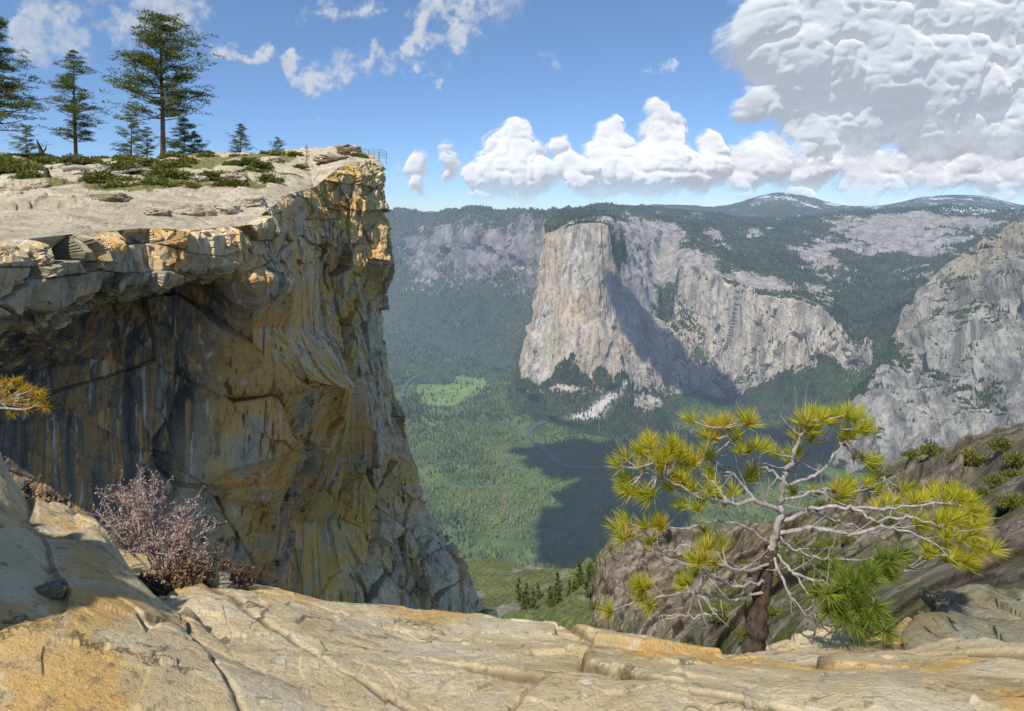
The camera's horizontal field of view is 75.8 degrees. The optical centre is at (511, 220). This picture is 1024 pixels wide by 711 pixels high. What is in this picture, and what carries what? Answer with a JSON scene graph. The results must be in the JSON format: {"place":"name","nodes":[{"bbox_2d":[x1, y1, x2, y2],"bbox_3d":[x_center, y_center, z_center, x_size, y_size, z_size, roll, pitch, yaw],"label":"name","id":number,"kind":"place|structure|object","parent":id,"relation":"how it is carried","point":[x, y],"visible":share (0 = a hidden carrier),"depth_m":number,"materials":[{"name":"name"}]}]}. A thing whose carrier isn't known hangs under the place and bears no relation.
{"place":"outdoors","nodes":[
{"label":"outdoors","id":0,"kind":"place"},
{"bbox_2d":[8,0,89,62],"bbox_3d":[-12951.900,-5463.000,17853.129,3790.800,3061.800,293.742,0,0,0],"label":"cloud","id":1,"kind":"structure","parent":0,"point":[29,29],"depth_m":17780.68,"materials":[{"name":"white"}]},
{"bbox_2d":[113,0,205,39],"bbox_3d":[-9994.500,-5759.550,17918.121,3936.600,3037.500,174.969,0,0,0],"label":"cloud","id":2,"kind":"structure","parent":0,"point":[168,6],"depth_m":17864.23,"materials":[{"name":"white"}]},
{"bbox_2d":[0,454,325,710],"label":"rock ledge","id":3,"kind":"object","parent":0,"point":[109,631],"visible":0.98,"depth_m":2.29,"materials":[{"name":"stone"}]},
{"bbox_2d":[0,373,51,420],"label":"pine tree","id":4,"kind":"object","parent":3,"relation":"on","point":[18,397],"visible":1,"depth_m":4.50,"materials":[{"name":"yellow plant"}]},
{"bbox_2d":[22,473,71,505],"bbox_3d":[-2.960,1.779,4.188,0.286,0.287,0.238,0,0,11],"label":"dry shrub","id":5,"kind":"object","parent":3,"relation":"on","point":[53,495],"visible":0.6,"depth_m":4.21,"materials":[{"name":"brown plant"}]},
{"bbox_2d":[34,579,67,599],"bbox_3d":[-1.717,1.378,2.441,0.120,0.067,0.081,0,0,-23],"label":"boulder","id":6,"kind":"object","parent":3,"relation":"on","point":[56,590],"visible":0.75,"depth_m":2.43,"materials":[{"name":"stone"}]},
{"bbox_2d":[80,461,223,586],"bbox_3d":[-2.252,2.001,4.147,1.268,0.860,0.604,0,0,28],"label":"dry shrub","id":7,"kind":"object","parent":3,"relation":"on","point":[144,543],"visible":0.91,"depth_m":4.09,"materials":[{"name":"pink plant"}]},
{"bbox_2d":[136,541,249,596],"bbox_3d":[-1.895,2.127,3.831,0.646,0.478,0.471,0,0,0],"label":"dry shrub","id":8,"kind":"object","parent":3,"relation":"on","point":[204,573],"visible":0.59,"depth_m":3.84,"materials":[{"name":"brown plant"}]},
{"bbox_2d":[226,561,256,586],"bbox_3d":[-1.856,2.470,4.537,0.230,0.254,0.206,0,0,0],"label":"dry shrub","id":9,"kind":"object","parent":3,"relation":"on","point":[233,574],"visible":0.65,"depth_m":4.50,"materials":[{"name":"brown plant"}]},
{"bbox_2d":[0,146,378,240],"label":"ground","id":10,"kind":"structure","parent":0,"point":[63,204],"depth_m":43.80,"materials":[{"name":"stone"}]},
{"bbox_2d":[0,156,36,174],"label":"manzanita shrub","id":11,"kind":"object","parent":10,"relation":"on","point":[8,166],"visible":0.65,"depth_m":57.53,"materials":[{"name":"green plant"}]},
{"bbox_2d":[0,16,49,131],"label":"pine tree","id":12,"kind":"object","parent":10,"relation":"on","point":[19,103],"visible":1,"depth_m":81.31,"materials":[{"name":"green plant"}]},
{"bbox_2d":[7,125,51,153],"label":"pine tree","id":13,"kind":"object","parent":10,"relation":"on","point":[25,147],"visible":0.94,"depth_m":97.91,"materials":[{"name":"green plant"}]},
{"bbox_2d":[6,169,52,178],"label":"manzanita shrub","id":14,"kind":"object","parent":10,"relation":"on","point":[31,173],"visible":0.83,"depth_m":54.05,"materials":[{"name":"green plant"}]},
{"bbox_2d":[26,182,51,189],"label":"boulder","id":15,"kind":"object","parent":10,"relation":"on","point":[35,185],"visible":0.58,"depth_m":49.44,"materials":[{"name":"stone"}]},
{"bbox_2d":[26,155,57,162],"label":"manzanita shrub","id":16,"kind":"object","parent":10,"relation":"on","point":[43,158],"visible":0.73,"depth_m":79.03,"materials":[{"name":"green plant"}]},
{"bbox_2d":[57,153,98,164],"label":"manzanita shrub","id":17,"kind":"object","parent":10,"relation":"on","point":[79,159],"visible":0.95,"depth_m":75.41,"materials":[{"name":"green plant"}]},
{"bbox_2d":[38,49,121,156],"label":"pine tree","id":18,"kind":"object","parent":10,"relation":"on","point":[66,80],"visible":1,"depth_m":91.58,"materials":[{"name":"green plant"}]},
{"bbox_2d":[81,163,110,173],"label":"boulder","id":19,"kind":"object","parent":10,"relation":"on","point":[98,167],"visible":0.51,"depth_m":61.30,"materials":[{"name":"stone"}]},
{"bbox_2d":[62,165,151,173],"bbox_3d":[-38.008,-4.727,61.973,7.323,0.870,0.532,0,0,-34],"label":"fallen log","id":20,"kind":"object","parent":10,"relation":"on","point":[74,167],"visible":0.81,"depth_m":60.84,"materials":[{"name":"wood"}]},
{"bbox_2d":[86,193,132,201],"bbox_3d":[-24.967,-1.364,41.003,2.446,0.763,1.899,0,0,0],"label":"boulder","id":21,"kind":"object","parent":10,"relation":"on","point":[117,197],"visible":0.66,"depth_m":40.37,"materials":[{"name":"stone"}]},
{"bbox_2d":[77,169,142,183],"bbox_3d":[-33.751,-3.576,54.897,4.772,1.447,4.475,0,0,-8],"label":"manzanita shrub","id":22,"kind":"object","parent":10,"relation":"on","point":[99,176],"visible":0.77,"depth_m":53.92,"materials":[{"name":"green plant"}]},
{"bbox_2d":[98,178,135,188],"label":"manzanita shrub","id":23,"kind":"object","parent":10,"relation":"on","point":[117,183],"visible":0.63,"depth_m":49.57,"materials":[{"name":"green plant"}]},
{"bbox_2d":[97,158,144,172],"bbox_3d":[-37.944,-5.323,63.886,4.195,1.646,3.934,0,0,-27],"label":"manzanita shrub","id":24,"kind":"object","parent":10,"relation":"on","point":[118,165],"visible":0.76,"depth_m":63.05,"materials":[{"name":"green plant"}]},
{"bbox_2d":[111,153,141,161],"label":"manzanita shrub","id":25,"kind":"object","parent":10,"relation":"on","point":[127,157],"visible":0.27,"depth_m":75.09,"materials":[{"name":"green plant"}]},
{"bbox_2d":[109,106,154,156],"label":"pine tree","id":26,"kind":"object","parent":10,"relation":"on","point":[134,139],"visible":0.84,"depth_m":95.93,"materials":[{"name":"green plant"}]},
{"bbox_2d":[129,157,159,165],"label":"manzanita shrub","id":27,"kind":"object","parent":10,"relation":"on","point":[143,161],"visible":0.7,"depth_m":70.66,"materials":[{"name":"green plant"}]},
{"bbox_2d":[133,127,158,157],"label":"pine tree","id":28,"kind":"object","parent":10,"relation":"on","point":[146,144],"visible":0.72,"depth_m":98.89,"materials":[{"name":"green plant"}]},
{"bbox_2d":[142,208,172,216],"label":"boulder","id":29,"kind":"object","parent":10,"relation":"on","point":[158,212],"visible":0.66,"depth_m":36.55,"materials":[{"name":"stone"}]},
{"bbox_2d":[133,176,182,187],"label":"manzanita shrub","id":30,"kind":"object","parent":10,"relation":"on","point":[160,182],"visible":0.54,"depth_m":51.05,"materials":[{"name":"green plant"}]},
{"bbox_2d":[99,9,223,153],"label":"pine tree","id":31,"kind":"object","parent":10,"relation":"on","point":[153,63],"visible":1,"depth_m":88.69,"materials":[{"name":"green plant"}]},
{"bbox_2d":[137,167,195,178],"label":"manzanita shrub","id":32,"kind":"object","parent":10,"relation":"on","point":[175,173],"visible":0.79,"depth_m":56.38,"materials":[{"name":"green plant"}]},
{"bbox_2d":[157,150,186,158],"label":"manzanita shrub","id":33,"kind":"object","parent":10,"relation":"on","point":[162,155],"visible":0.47,"depth_m":83.18,"materials":[{"name":"green plant"}]},
{"bbox_2d":[155,160,192,167],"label":"manzanita shrub","id":34,"kind":"object","parent":10,"relation":"on","point":[175,164],"visible":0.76,"depth_m":67.70,"materials":[{"name":"green plant"}]},
{"bbox_2d":[162,156,200,164],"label":"manzanita shrub","id":35,"kind":"object","parent":10,"relation":"on","point":[191,160],"visible":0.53,"depth_m":71.75,"materials":[{"name":"green plant"}]},
{"bbox_2d":[156,117,209,154],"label":"pine tree","id":36,"kind":"object","parent":10,"relation":"on","point":[181,140],"visible":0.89,"depth_m":96.54,"materials":[{"name":"green plant"}]},
{"bbox_2d":[175,181,203,188],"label":"manzanita shrub","id":37,"kind":"object","parent":10,"relation":"on","point":[193,185],"visible":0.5,"depth_m":53.48,"materials":[{"name":"green plant"}]},
{"bbox_2d":[167,202,217,215],"bbox_3d":[-19.460,-0.459,39.898,2.377,1.286,3.078,0,0,41],"label":"boulder","id":38,"kind":"object","parent":10,"relation":"on","point":[192,209],"visible":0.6,"depth_m":39.24,"materials":[{"name":"stone"}]},
{"bbox_2d":[185,130,209,153],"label":"pine tree","id":39,"kind":"object","parent":10,"relation":"on","point":[197,141],"visible":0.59,"depth_m":98.98,"materials":[{"name":"green plant"}]},
{"bbox_2d":[197,170,238,179],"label":"manzanita shrub","id":40,"kind":"object","parent":10,"relation":"on","point":[213,175],"visible":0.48,"depth_m":58.99,"materials":[{"name":"green plant"}]},
{"bbox_2d":[212,202,242,213],"bbox_3d":[-18.221,-0.677,41.995,1.838,0.980,1.851,0,0,0],"label":"boulder","id":41,"kind":"object","parent":10,"relation":"on","point":[226,208],"visible":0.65,"depth_m":41.45,"materials":[{"name":"stone"}]},
{"bbox_2d":[207,177,251,187],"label":"manzanita shrub","id":42,"kind":"object","parent":10,"relation":"on","point":[230,182],"visible":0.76,"depth_m":55.05,"materials":[{"name":"green plant"}]},
{"bbox_2d":[220,172,251,180],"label":"boulder","id":43,"kind":"object","parent":10,"relation":"on","point":[243,176],"visible":0.52,"depth_m":59.13,"materials":[{"name":"stone"}]},
{"bbox_2d":[228,124,254,152],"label":"pine tree","id":44,"kind":"object","parent":10,"relation":"on","point":[238,134],"visible":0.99,"depth_m":95.83,"materials":[{"name":"green plant"}]},
{"bbox_2d":[224,156,272,164],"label":"manzanita shrub","id":45,"kind":"object","parent":10,"relation":"on","point":[245,160],"visible":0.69,"depth_m":69.05,"materials":[{"name":"green plant"}]},
{"bbox_2d":[234,166,269,172],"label":"manzanita shrub","id":46,"kind":"object","parent":10,"relation":"on","point":[249,168],"visible":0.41,"depth_m":66.20,"materials":[{"name":"green plant"}]},
{"bbox_2d":[240,194,267,207],"bbox_3d":[-17.706,-1.241,45.025,1.732,1.143,2.129,0,0,-31],"label":"boulder","id":47,"kind":"object","parent":10,"relation":"on","point":[248,201],"visible":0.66,"depth_m":44.33,"materials":[{"name":"stone"}]},
{"bbox_2d":[241,161,273,168],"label":"manzanita shrub","id":48,"kind":"object","parent":10,"relation":"on","point":[265,166],"visible":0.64,"depth_m":69.30,"materials":[{"name":"green plant"}]},
{"bbox_2d":[256,172,284,182],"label":"manzanita shrub","id":49,"kind":"object","parent":10,"relation":"on","point":[270,177],"visible":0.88,"depth_m":61.43,"materials":[{"name":"green plant"}]},
{"bbox_2d":[257,149,285,155],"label":"manzanita shrub","id":50,"kind":"object","parent":10,"relation":"on","point":[273,152],"visible":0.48,"depth_m":86.41,"materials":[{"name":"green plant"}]},
{"bbox_2d":[259,156,284,162],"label":"boulder","id":51,"kind":"object","parent":10,"relation":"on","point":[277,159],"visible":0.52,"depth_m":74.18,"materials":[{"name":"stone"}]},
{"bbox_2d":[268,137,287,150],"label":"pine tree","id":52,"kind":"object","parent":10,"relation":"on","point":[277,143],"visible":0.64,"depth_m":99.91,"materials":[{"name":"green plant"}]},
{"bbox_2d":[312,154,353,161],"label":"boulder","id":53,"kind":"object","parent":10,"relation":"on","point":[325,158],"visible":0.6,"depth_m":78.31,"materials":[{"name":"stone"}]},
{"bbox_2d":[334,144,361,152],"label":"boulder","id":54,"kind":"object","parent":10,"relation":"on","point":[347,148],"visible":0.79,"depth_m":86.41,"materials":[{"name":"stone"}]},
{"bbox_2d":[213,45,273,64],"bbox_3d":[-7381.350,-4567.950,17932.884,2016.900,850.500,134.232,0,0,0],"label":"cloud","id":55,"kind":"structure","parent":0,"point":[260,57],"depth_m":17899.67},
{"bbox_2d":[0,160,498,617],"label":"cliff","id":56,"kind":"structure","parent":0,"point":[240,373],"depth_m":42.83,"materials":[{"name":"stone"}]},
{"bbox_2d":[282,48,298,77],"bbox_3d":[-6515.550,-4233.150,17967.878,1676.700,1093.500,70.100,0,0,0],"label":"cloud","id":57,"kind":"structure","parent":0,"point":[290,58],"depth_m":17939.97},
{"bbox_2d":[291,40,392,93],"bbox_3d":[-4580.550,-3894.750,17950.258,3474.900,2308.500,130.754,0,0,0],"label":"cloud","id":58,"kind":"structure","parent":0,"point":[310,79],"depth_m":17903.51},
{"bbox_2d":[319,2,376,18],"bbox_3d":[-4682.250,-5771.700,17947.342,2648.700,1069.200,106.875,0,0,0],"label":"cloud","id":59,"kind":"structure","parent":0,"point":[363,11],"depth_m":17931.79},
{"bbox_2d":[403,151,427,194],"bbox_3d":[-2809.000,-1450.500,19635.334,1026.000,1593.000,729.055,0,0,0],"label":"cloud","id":60,"kind":"structure","parent":0,"point":[415,168],"depth_m":19386.51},
{"bbox_2d":[400,369,436,395],"bbox_3d":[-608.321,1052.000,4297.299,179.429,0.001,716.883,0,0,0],"label":"river","id":61,"kind":"structure","parent":0,"point":[403,389],"depth_m":4197.68,"materials":[{"name":"liquid"}]},
{"bbox_2d":[437,142,460,180],"bbox_3d":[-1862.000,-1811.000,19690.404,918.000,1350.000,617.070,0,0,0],"label":"cloud","id":62,"kind":"structure","parent":0,"point":[449,160],"depth_m":19510.57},
{"bbox_2d":[400,0,501,72],"bbox_3d":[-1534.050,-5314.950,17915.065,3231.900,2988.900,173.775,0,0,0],"label":"cloud","id":63,"kind":"structure","parent":0,"point":[458,32],"depth_m":17865.18,"materials":[{"name":"white"}]},
{"bbox_2d":[381,205,572,384],"bbox_3d":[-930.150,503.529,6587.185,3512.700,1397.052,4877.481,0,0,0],"label":"mountain","id":64,"kind":"structure","parent":0,"point":[482,254],"depth_m":5563.03,"materials":[{"name":"stone"}]},
{"bbox_2d":[0,0,1023,303],"label":"sky","id":65,"kind":"structure","parent":0,"point":[562,67],"materials":[{"name":"blue"}]},
{"bbox_2d":[461,116,601,197],"bbox_3d":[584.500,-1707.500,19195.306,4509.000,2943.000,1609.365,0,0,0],"label":"cloud","id":66,"kind":"structure","parent":0,"point":[512,158],"depth_m":19009.24,"materials":[{"name":"white"}]},
{"bbox_2d":[119,549,1023,710],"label":"rock ledge","id":67,"kind":"object","parent":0,"point":[335,656],"visible":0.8,"depth_m":2.80,"materials":[{"name":"stone"}]},
{"bbox_2d":[765,630,829,650],"bbox_3d":[1.867,2.750,4.092,0.641,0.166,0.453,0,0,-22],"label":"boulder","id":68,"kind":"object","parent":67,"relation":"on","point":[806,638],"visible":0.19,"depth_m":4.19,"materials":[{"name":"stone"}]},
{"bbox_2d":[593,385,1013,653],"bbox_3d":[1.727,2.021,4.074,2.524,1.891,1.120,0,0,0],"label":"pine tree","id":69,"kind":"object","parent":67,"relation":"on","point":[811,419],"visible":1,"depth_m":4.08,"materials":[{"name":"green plant"}]},
{"bbox_2d":[813,620,889,644],"bbox_3d":[2.251,2.762,4.099,0.727,0.249,0.750,0,0,0],"label":"boulder","id":70,"kind":"object","parent":67,"relation":"on","point":[840,638],"visible":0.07,"depth_m":4.23,"materials":[{"name":"stone"}]},
{"bbox_2d":[883,617,911,639],"bbox_3d":[2.555,2.685,3.920,0.688,0.375,1.076,0,0,43],"label":"boulder","id":71,"kind":"object","parent":67,"relation":"on","point":[906,620],"visible":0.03,"depth_m":4.12,"materials":[{"name":"stone"}]},
{"bbox_2d":[900,610,1023,649],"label":"boulder","id":72,"kind":"object","parent":67,"relation":"on","point":[925,627],"visible":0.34,"depth_m":3.67,"materials":[{"name":"stone"}]},
{"bbox_2d":[918,583,1023,619],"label":"boulder","id":73,"kind":"object","parent":67,"relation":"on","point":[985,601],"visible":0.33,"depth_m":4.63,"materials":[{"name":"stone"}]},
{"bbox_2d":[526,421,650,469],"bbox_3d":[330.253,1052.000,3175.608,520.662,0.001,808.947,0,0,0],"label":"river","id":74,"kind":"structure","parent":0,"point":[553,458],"depth_m":2958.97,"materials":[{"name":"liquid"}]},
{"bbox_2d":[466,528,713,630],"bbox_3d":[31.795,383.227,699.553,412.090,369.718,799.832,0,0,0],"label":"hill","id":75,"kind":"structure","parent":0,"point":[494,579],"depth_m":713.08,"materials":[{"name":"plant"}]},
{"bbox_2d":[514,578,522,602],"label":"pine tree","id":76,"kind":"object","parent":75,"relation":"on","point":[518,591],"visible":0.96,"depth_m":670.96,"materials":[{"name":"green plant"}]},
{"bbox_2d":[517,591,527,611],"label":"pine tree","id":77,"kind":"object","parent":75,"relation":"on","point":[523,603],"visible":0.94,"depth_m":560.33,"materials":[{"name":"green plant"}]},
{"bbox_2d":[552,572,565,603],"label":"pine tree","id":78,"kind":"object","parent":75,"relation":"on","point":[556,583],"visible":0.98,"depth_m":507.83,"materials":[{"name":"green plant"}]},
{"bbox_2d":[573,561,583,585],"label":"pine tree","id":79,"kind":"object","parent":75,"relation":"on","point":[581,573],"visible":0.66,"depth_m":630.80,"materials":[{"name":"green plant"}]},
{"bbox_2d":[579,566,590,597],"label":"pine tree","id":80,"kind":"object","parent":75,"relation":"on","point":[588,572],"visible":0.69,"depth_m":441.55,"materials":[{"name":"green plant"}]},
{"bbox_2d":[388,358,866,569],"bbox_3d":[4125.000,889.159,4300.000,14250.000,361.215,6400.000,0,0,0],"label":"ground","id":81,"kind":"structure","parent":0,"point":[447,392],"depth_m":2706.56,"materials":[{"name":"plant"}]},
{"bbox_2d":[383,202,1023,570],"bbox_3d":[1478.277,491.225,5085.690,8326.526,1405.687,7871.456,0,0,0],"label":"forest","id":82,"kind":"object","parent":81,"relation":"on","point":[753,512],"visible":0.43,"depth_m":3393.86,"materials":[{"name":"green plant"}]},
{"bbox_2d":[584,97,733,196],"bbox_3d":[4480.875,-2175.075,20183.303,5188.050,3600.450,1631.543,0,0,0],"label":"cloud","id":83,"kind":"structure","parent":0,"point":[661,157],"depth_m":19903.50,"materials":[{"name":"white"}]},
{"bbox_2d":[507,222,914,458],"bbox_3d":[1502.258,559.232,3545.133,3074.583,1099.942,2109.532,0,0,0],"label":"mountain","id":84,"kind":"structure","parent":0,"point":[590,310],"depth_m":3661.09,"materials":[{"name":"stone"}]},
{"bbox_2d":[544,203,1023,341],"bbox_3d":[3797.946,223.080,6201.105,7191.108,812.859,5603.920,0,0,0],"label":"mountain","id":85,"kind":"structure","parent":0,"point":[660,256],"depth_m":4808.19,"materials":[{"name":"stone"}]},
{"bbox_2d":[573,192,1023,217],"bbox_3d":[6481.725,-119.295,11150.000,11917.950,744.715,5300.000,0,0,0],"label":"hill","id":86,"kind":"structure","parent":0,"point":[779,204],"depth_m":10625.94,"materials":[{"name":"stone"}]},
{"bbox_2d":[588,423,1023,654],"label":"hill","id":87,"kind":"structure","parent":0,"point":[610,576],"depth_m":23.63,"materials":[{"name":"stone"}]},
{"bbox_2d":[705,601,735,627],"bbox_3d":[6.389,11.819,19.776,1.025,0.452,1.036,0,0,-19],"label":"manzanita shrub","id":88,"kind":"object","parent":87,"relation":"on","point":[727,609],"visible":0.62,"depth_m":19.80,"materials":[{"name":"green plant"}]},
{"bbox_2d":[734,625,746,642],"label":"manzanita shrub","id":89,"kind":"object","parent":87,"relation":"on","point":[742,633],"visible":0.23,"depth_m":15.92,"materials":[{"name":"green plant"}]},
{"bbox_2d":[767,605,784,619],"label":"manzanita shrub","id":90,"kind":"object","parent":87,"relation":"on","point":[773,612],"visible":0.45,"depth_m":16.84,"materials":[{"name":"green plant"}]},
{"bbox_2d":[807,540,823,552],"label":"manzanita shrub","id":91,"kind":"object","parent":87,"relation":"on","point":[818,543],"visible":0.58,"depth_m":22.34,"materials":[{"name":"green plant"}]},
{"bbox_2d":[805,568,826,580],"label":"manzanita shrub","id":92,"kind":"object","parent":87,"relation":"on","point":[815,573],"visible":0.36,"depth_m":18.74,"materials":[{"name":"green plant"}]},
{"bbox_2d":[821,538,839,547],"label":"manzanita shrub","id":93,"kind":"object","parent":87,"relation":"on","point":[829,542],"visible":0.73,"depth_m":21.20,"materials":[{"name":"green plant"}]},
{"bbox_2d":[840,535,856,545],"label":"manzanita shrub","id":94,"kind":"object","parent":87,"relation":"on","point":[845,539],"visible":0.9,"depth_m":20.42,"materials":[{"name":"green plant"}]},
{"bbox_2d":[868,468,891,481],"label":"manzanita shrub","id":95,"kind":"object","parent":87,"relation":"on","point":[874,471],"visible":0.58,"depth_m":29.89,"materials":[{"name":"green plant"}]},
{"bbox_2d":[900,448,921,458],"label":"manzanita shrub","id":96,"kind":"object","parent":87,"relation":"on","point":[912,453],"visible":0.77,"depth_m":27.97,"materials":[{"name":"green plant"}]},
{"bbox_2d":[919,443,944,457],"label":"manzanita shrub","id":97,"kind":"object","parent":87,"relation":"on","point":[932,449],"visible":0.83,"depth_m":25.93,"materials":[{"name":"green plant"}]},
{"bbox_2d":[948,447,986,466],"bbox_3d":[16.465,8.460,23.462,1.342,0.592,1.356,0,0,-19],"label":"manzanita shrub","id":98,"kind":"object","parent":87,"relation":"on","point":[970,456],"visible":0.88,"depth_m":23.34,"materials":[{"name":"green plant"}]},
{"bbox_2d":[971,486,994,498],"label":"manzanita shrub","id":99,"kind":"object","parent":87,"relation":"on","point":[981,490],"visible":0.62,"depth_m":14.97,"materials":[{"name":"green plant"}]},
{"bbox_2d":[983,473,1008,487],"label":"manzanita shrub","id":100,"kind":"object","parent":87,"relation":"on","point":[995,480],"visible":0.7,"depth_m":16.94,"materials":[{"name":"green plant"}]},
{"bbox_2d":[986,435,1013,452],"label":"manzanita shrub","id":101,"kind":"object","parent":87,"relation":"on","point":[1002,443],"visible":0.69,"depth_m":21.91,"materials":[{"name":"green plant"}]},
{"bbox_2d":[996,493,1023,510],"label":"manzanita shrub","id":102,"kind":"object","parent":87,"relation":"on","point":[1012,501],"visible":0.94,"depth_m":12.96,"materials":[{"name":"green plant"}]},
{"bbox_2d":[998,468,1023,478],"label":"manzanita shrub","id":103,"kind":"object","parent":87,"relation":"on","point":[1009,473],"visible":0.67,"depth_m":17.56,"materials":[{"name":"green plant"}]},
{"bbox_2d":[1001,451,1023,468],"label":"manzanita shrub","id":104,"kind":"object","parent":87,"relation":"on","point":[1016,459],"visible":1,"depth_m":18.94,"materials":[{"name":"green plant"}]},
{"bbox_2d":[714,0,1023,174],"bbox_3d":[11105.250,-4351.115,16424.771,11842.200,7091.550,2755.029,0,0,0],"label":"cloud","id":105,"kind":"structure","parent":0,"point":[911,78],"depth_m":15826.64,"materials":[{"name":"white"}]},
{"bbox_2d":[727,132,1023,196],"bbox_3d":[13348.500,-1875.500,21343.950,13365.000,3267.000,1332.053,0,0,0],"label":"cloud","id":106,"kind":"structure","parent":0,"point":[759,159],"depth_m":21076.24,"materials":[{"name":"white"}]},
{"bbox_2d":[814,124,1017,175],"bbox_3d":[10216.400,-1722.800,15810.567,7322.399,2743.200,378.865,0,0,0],"label":"cloud","id":107,"kind":"structure","parent":0,"point":[1006,150],"depth_m":15723.54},
{"bbox_2d":[829,218,1023,472],"bbox_3d":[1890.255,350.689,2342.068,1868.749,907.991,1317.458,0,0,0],"label":"mountain","id":108,"kind":"structure","parent":0,"point":[999,354],"depth_m":2221.02,"materials":[{"name":"stone"}]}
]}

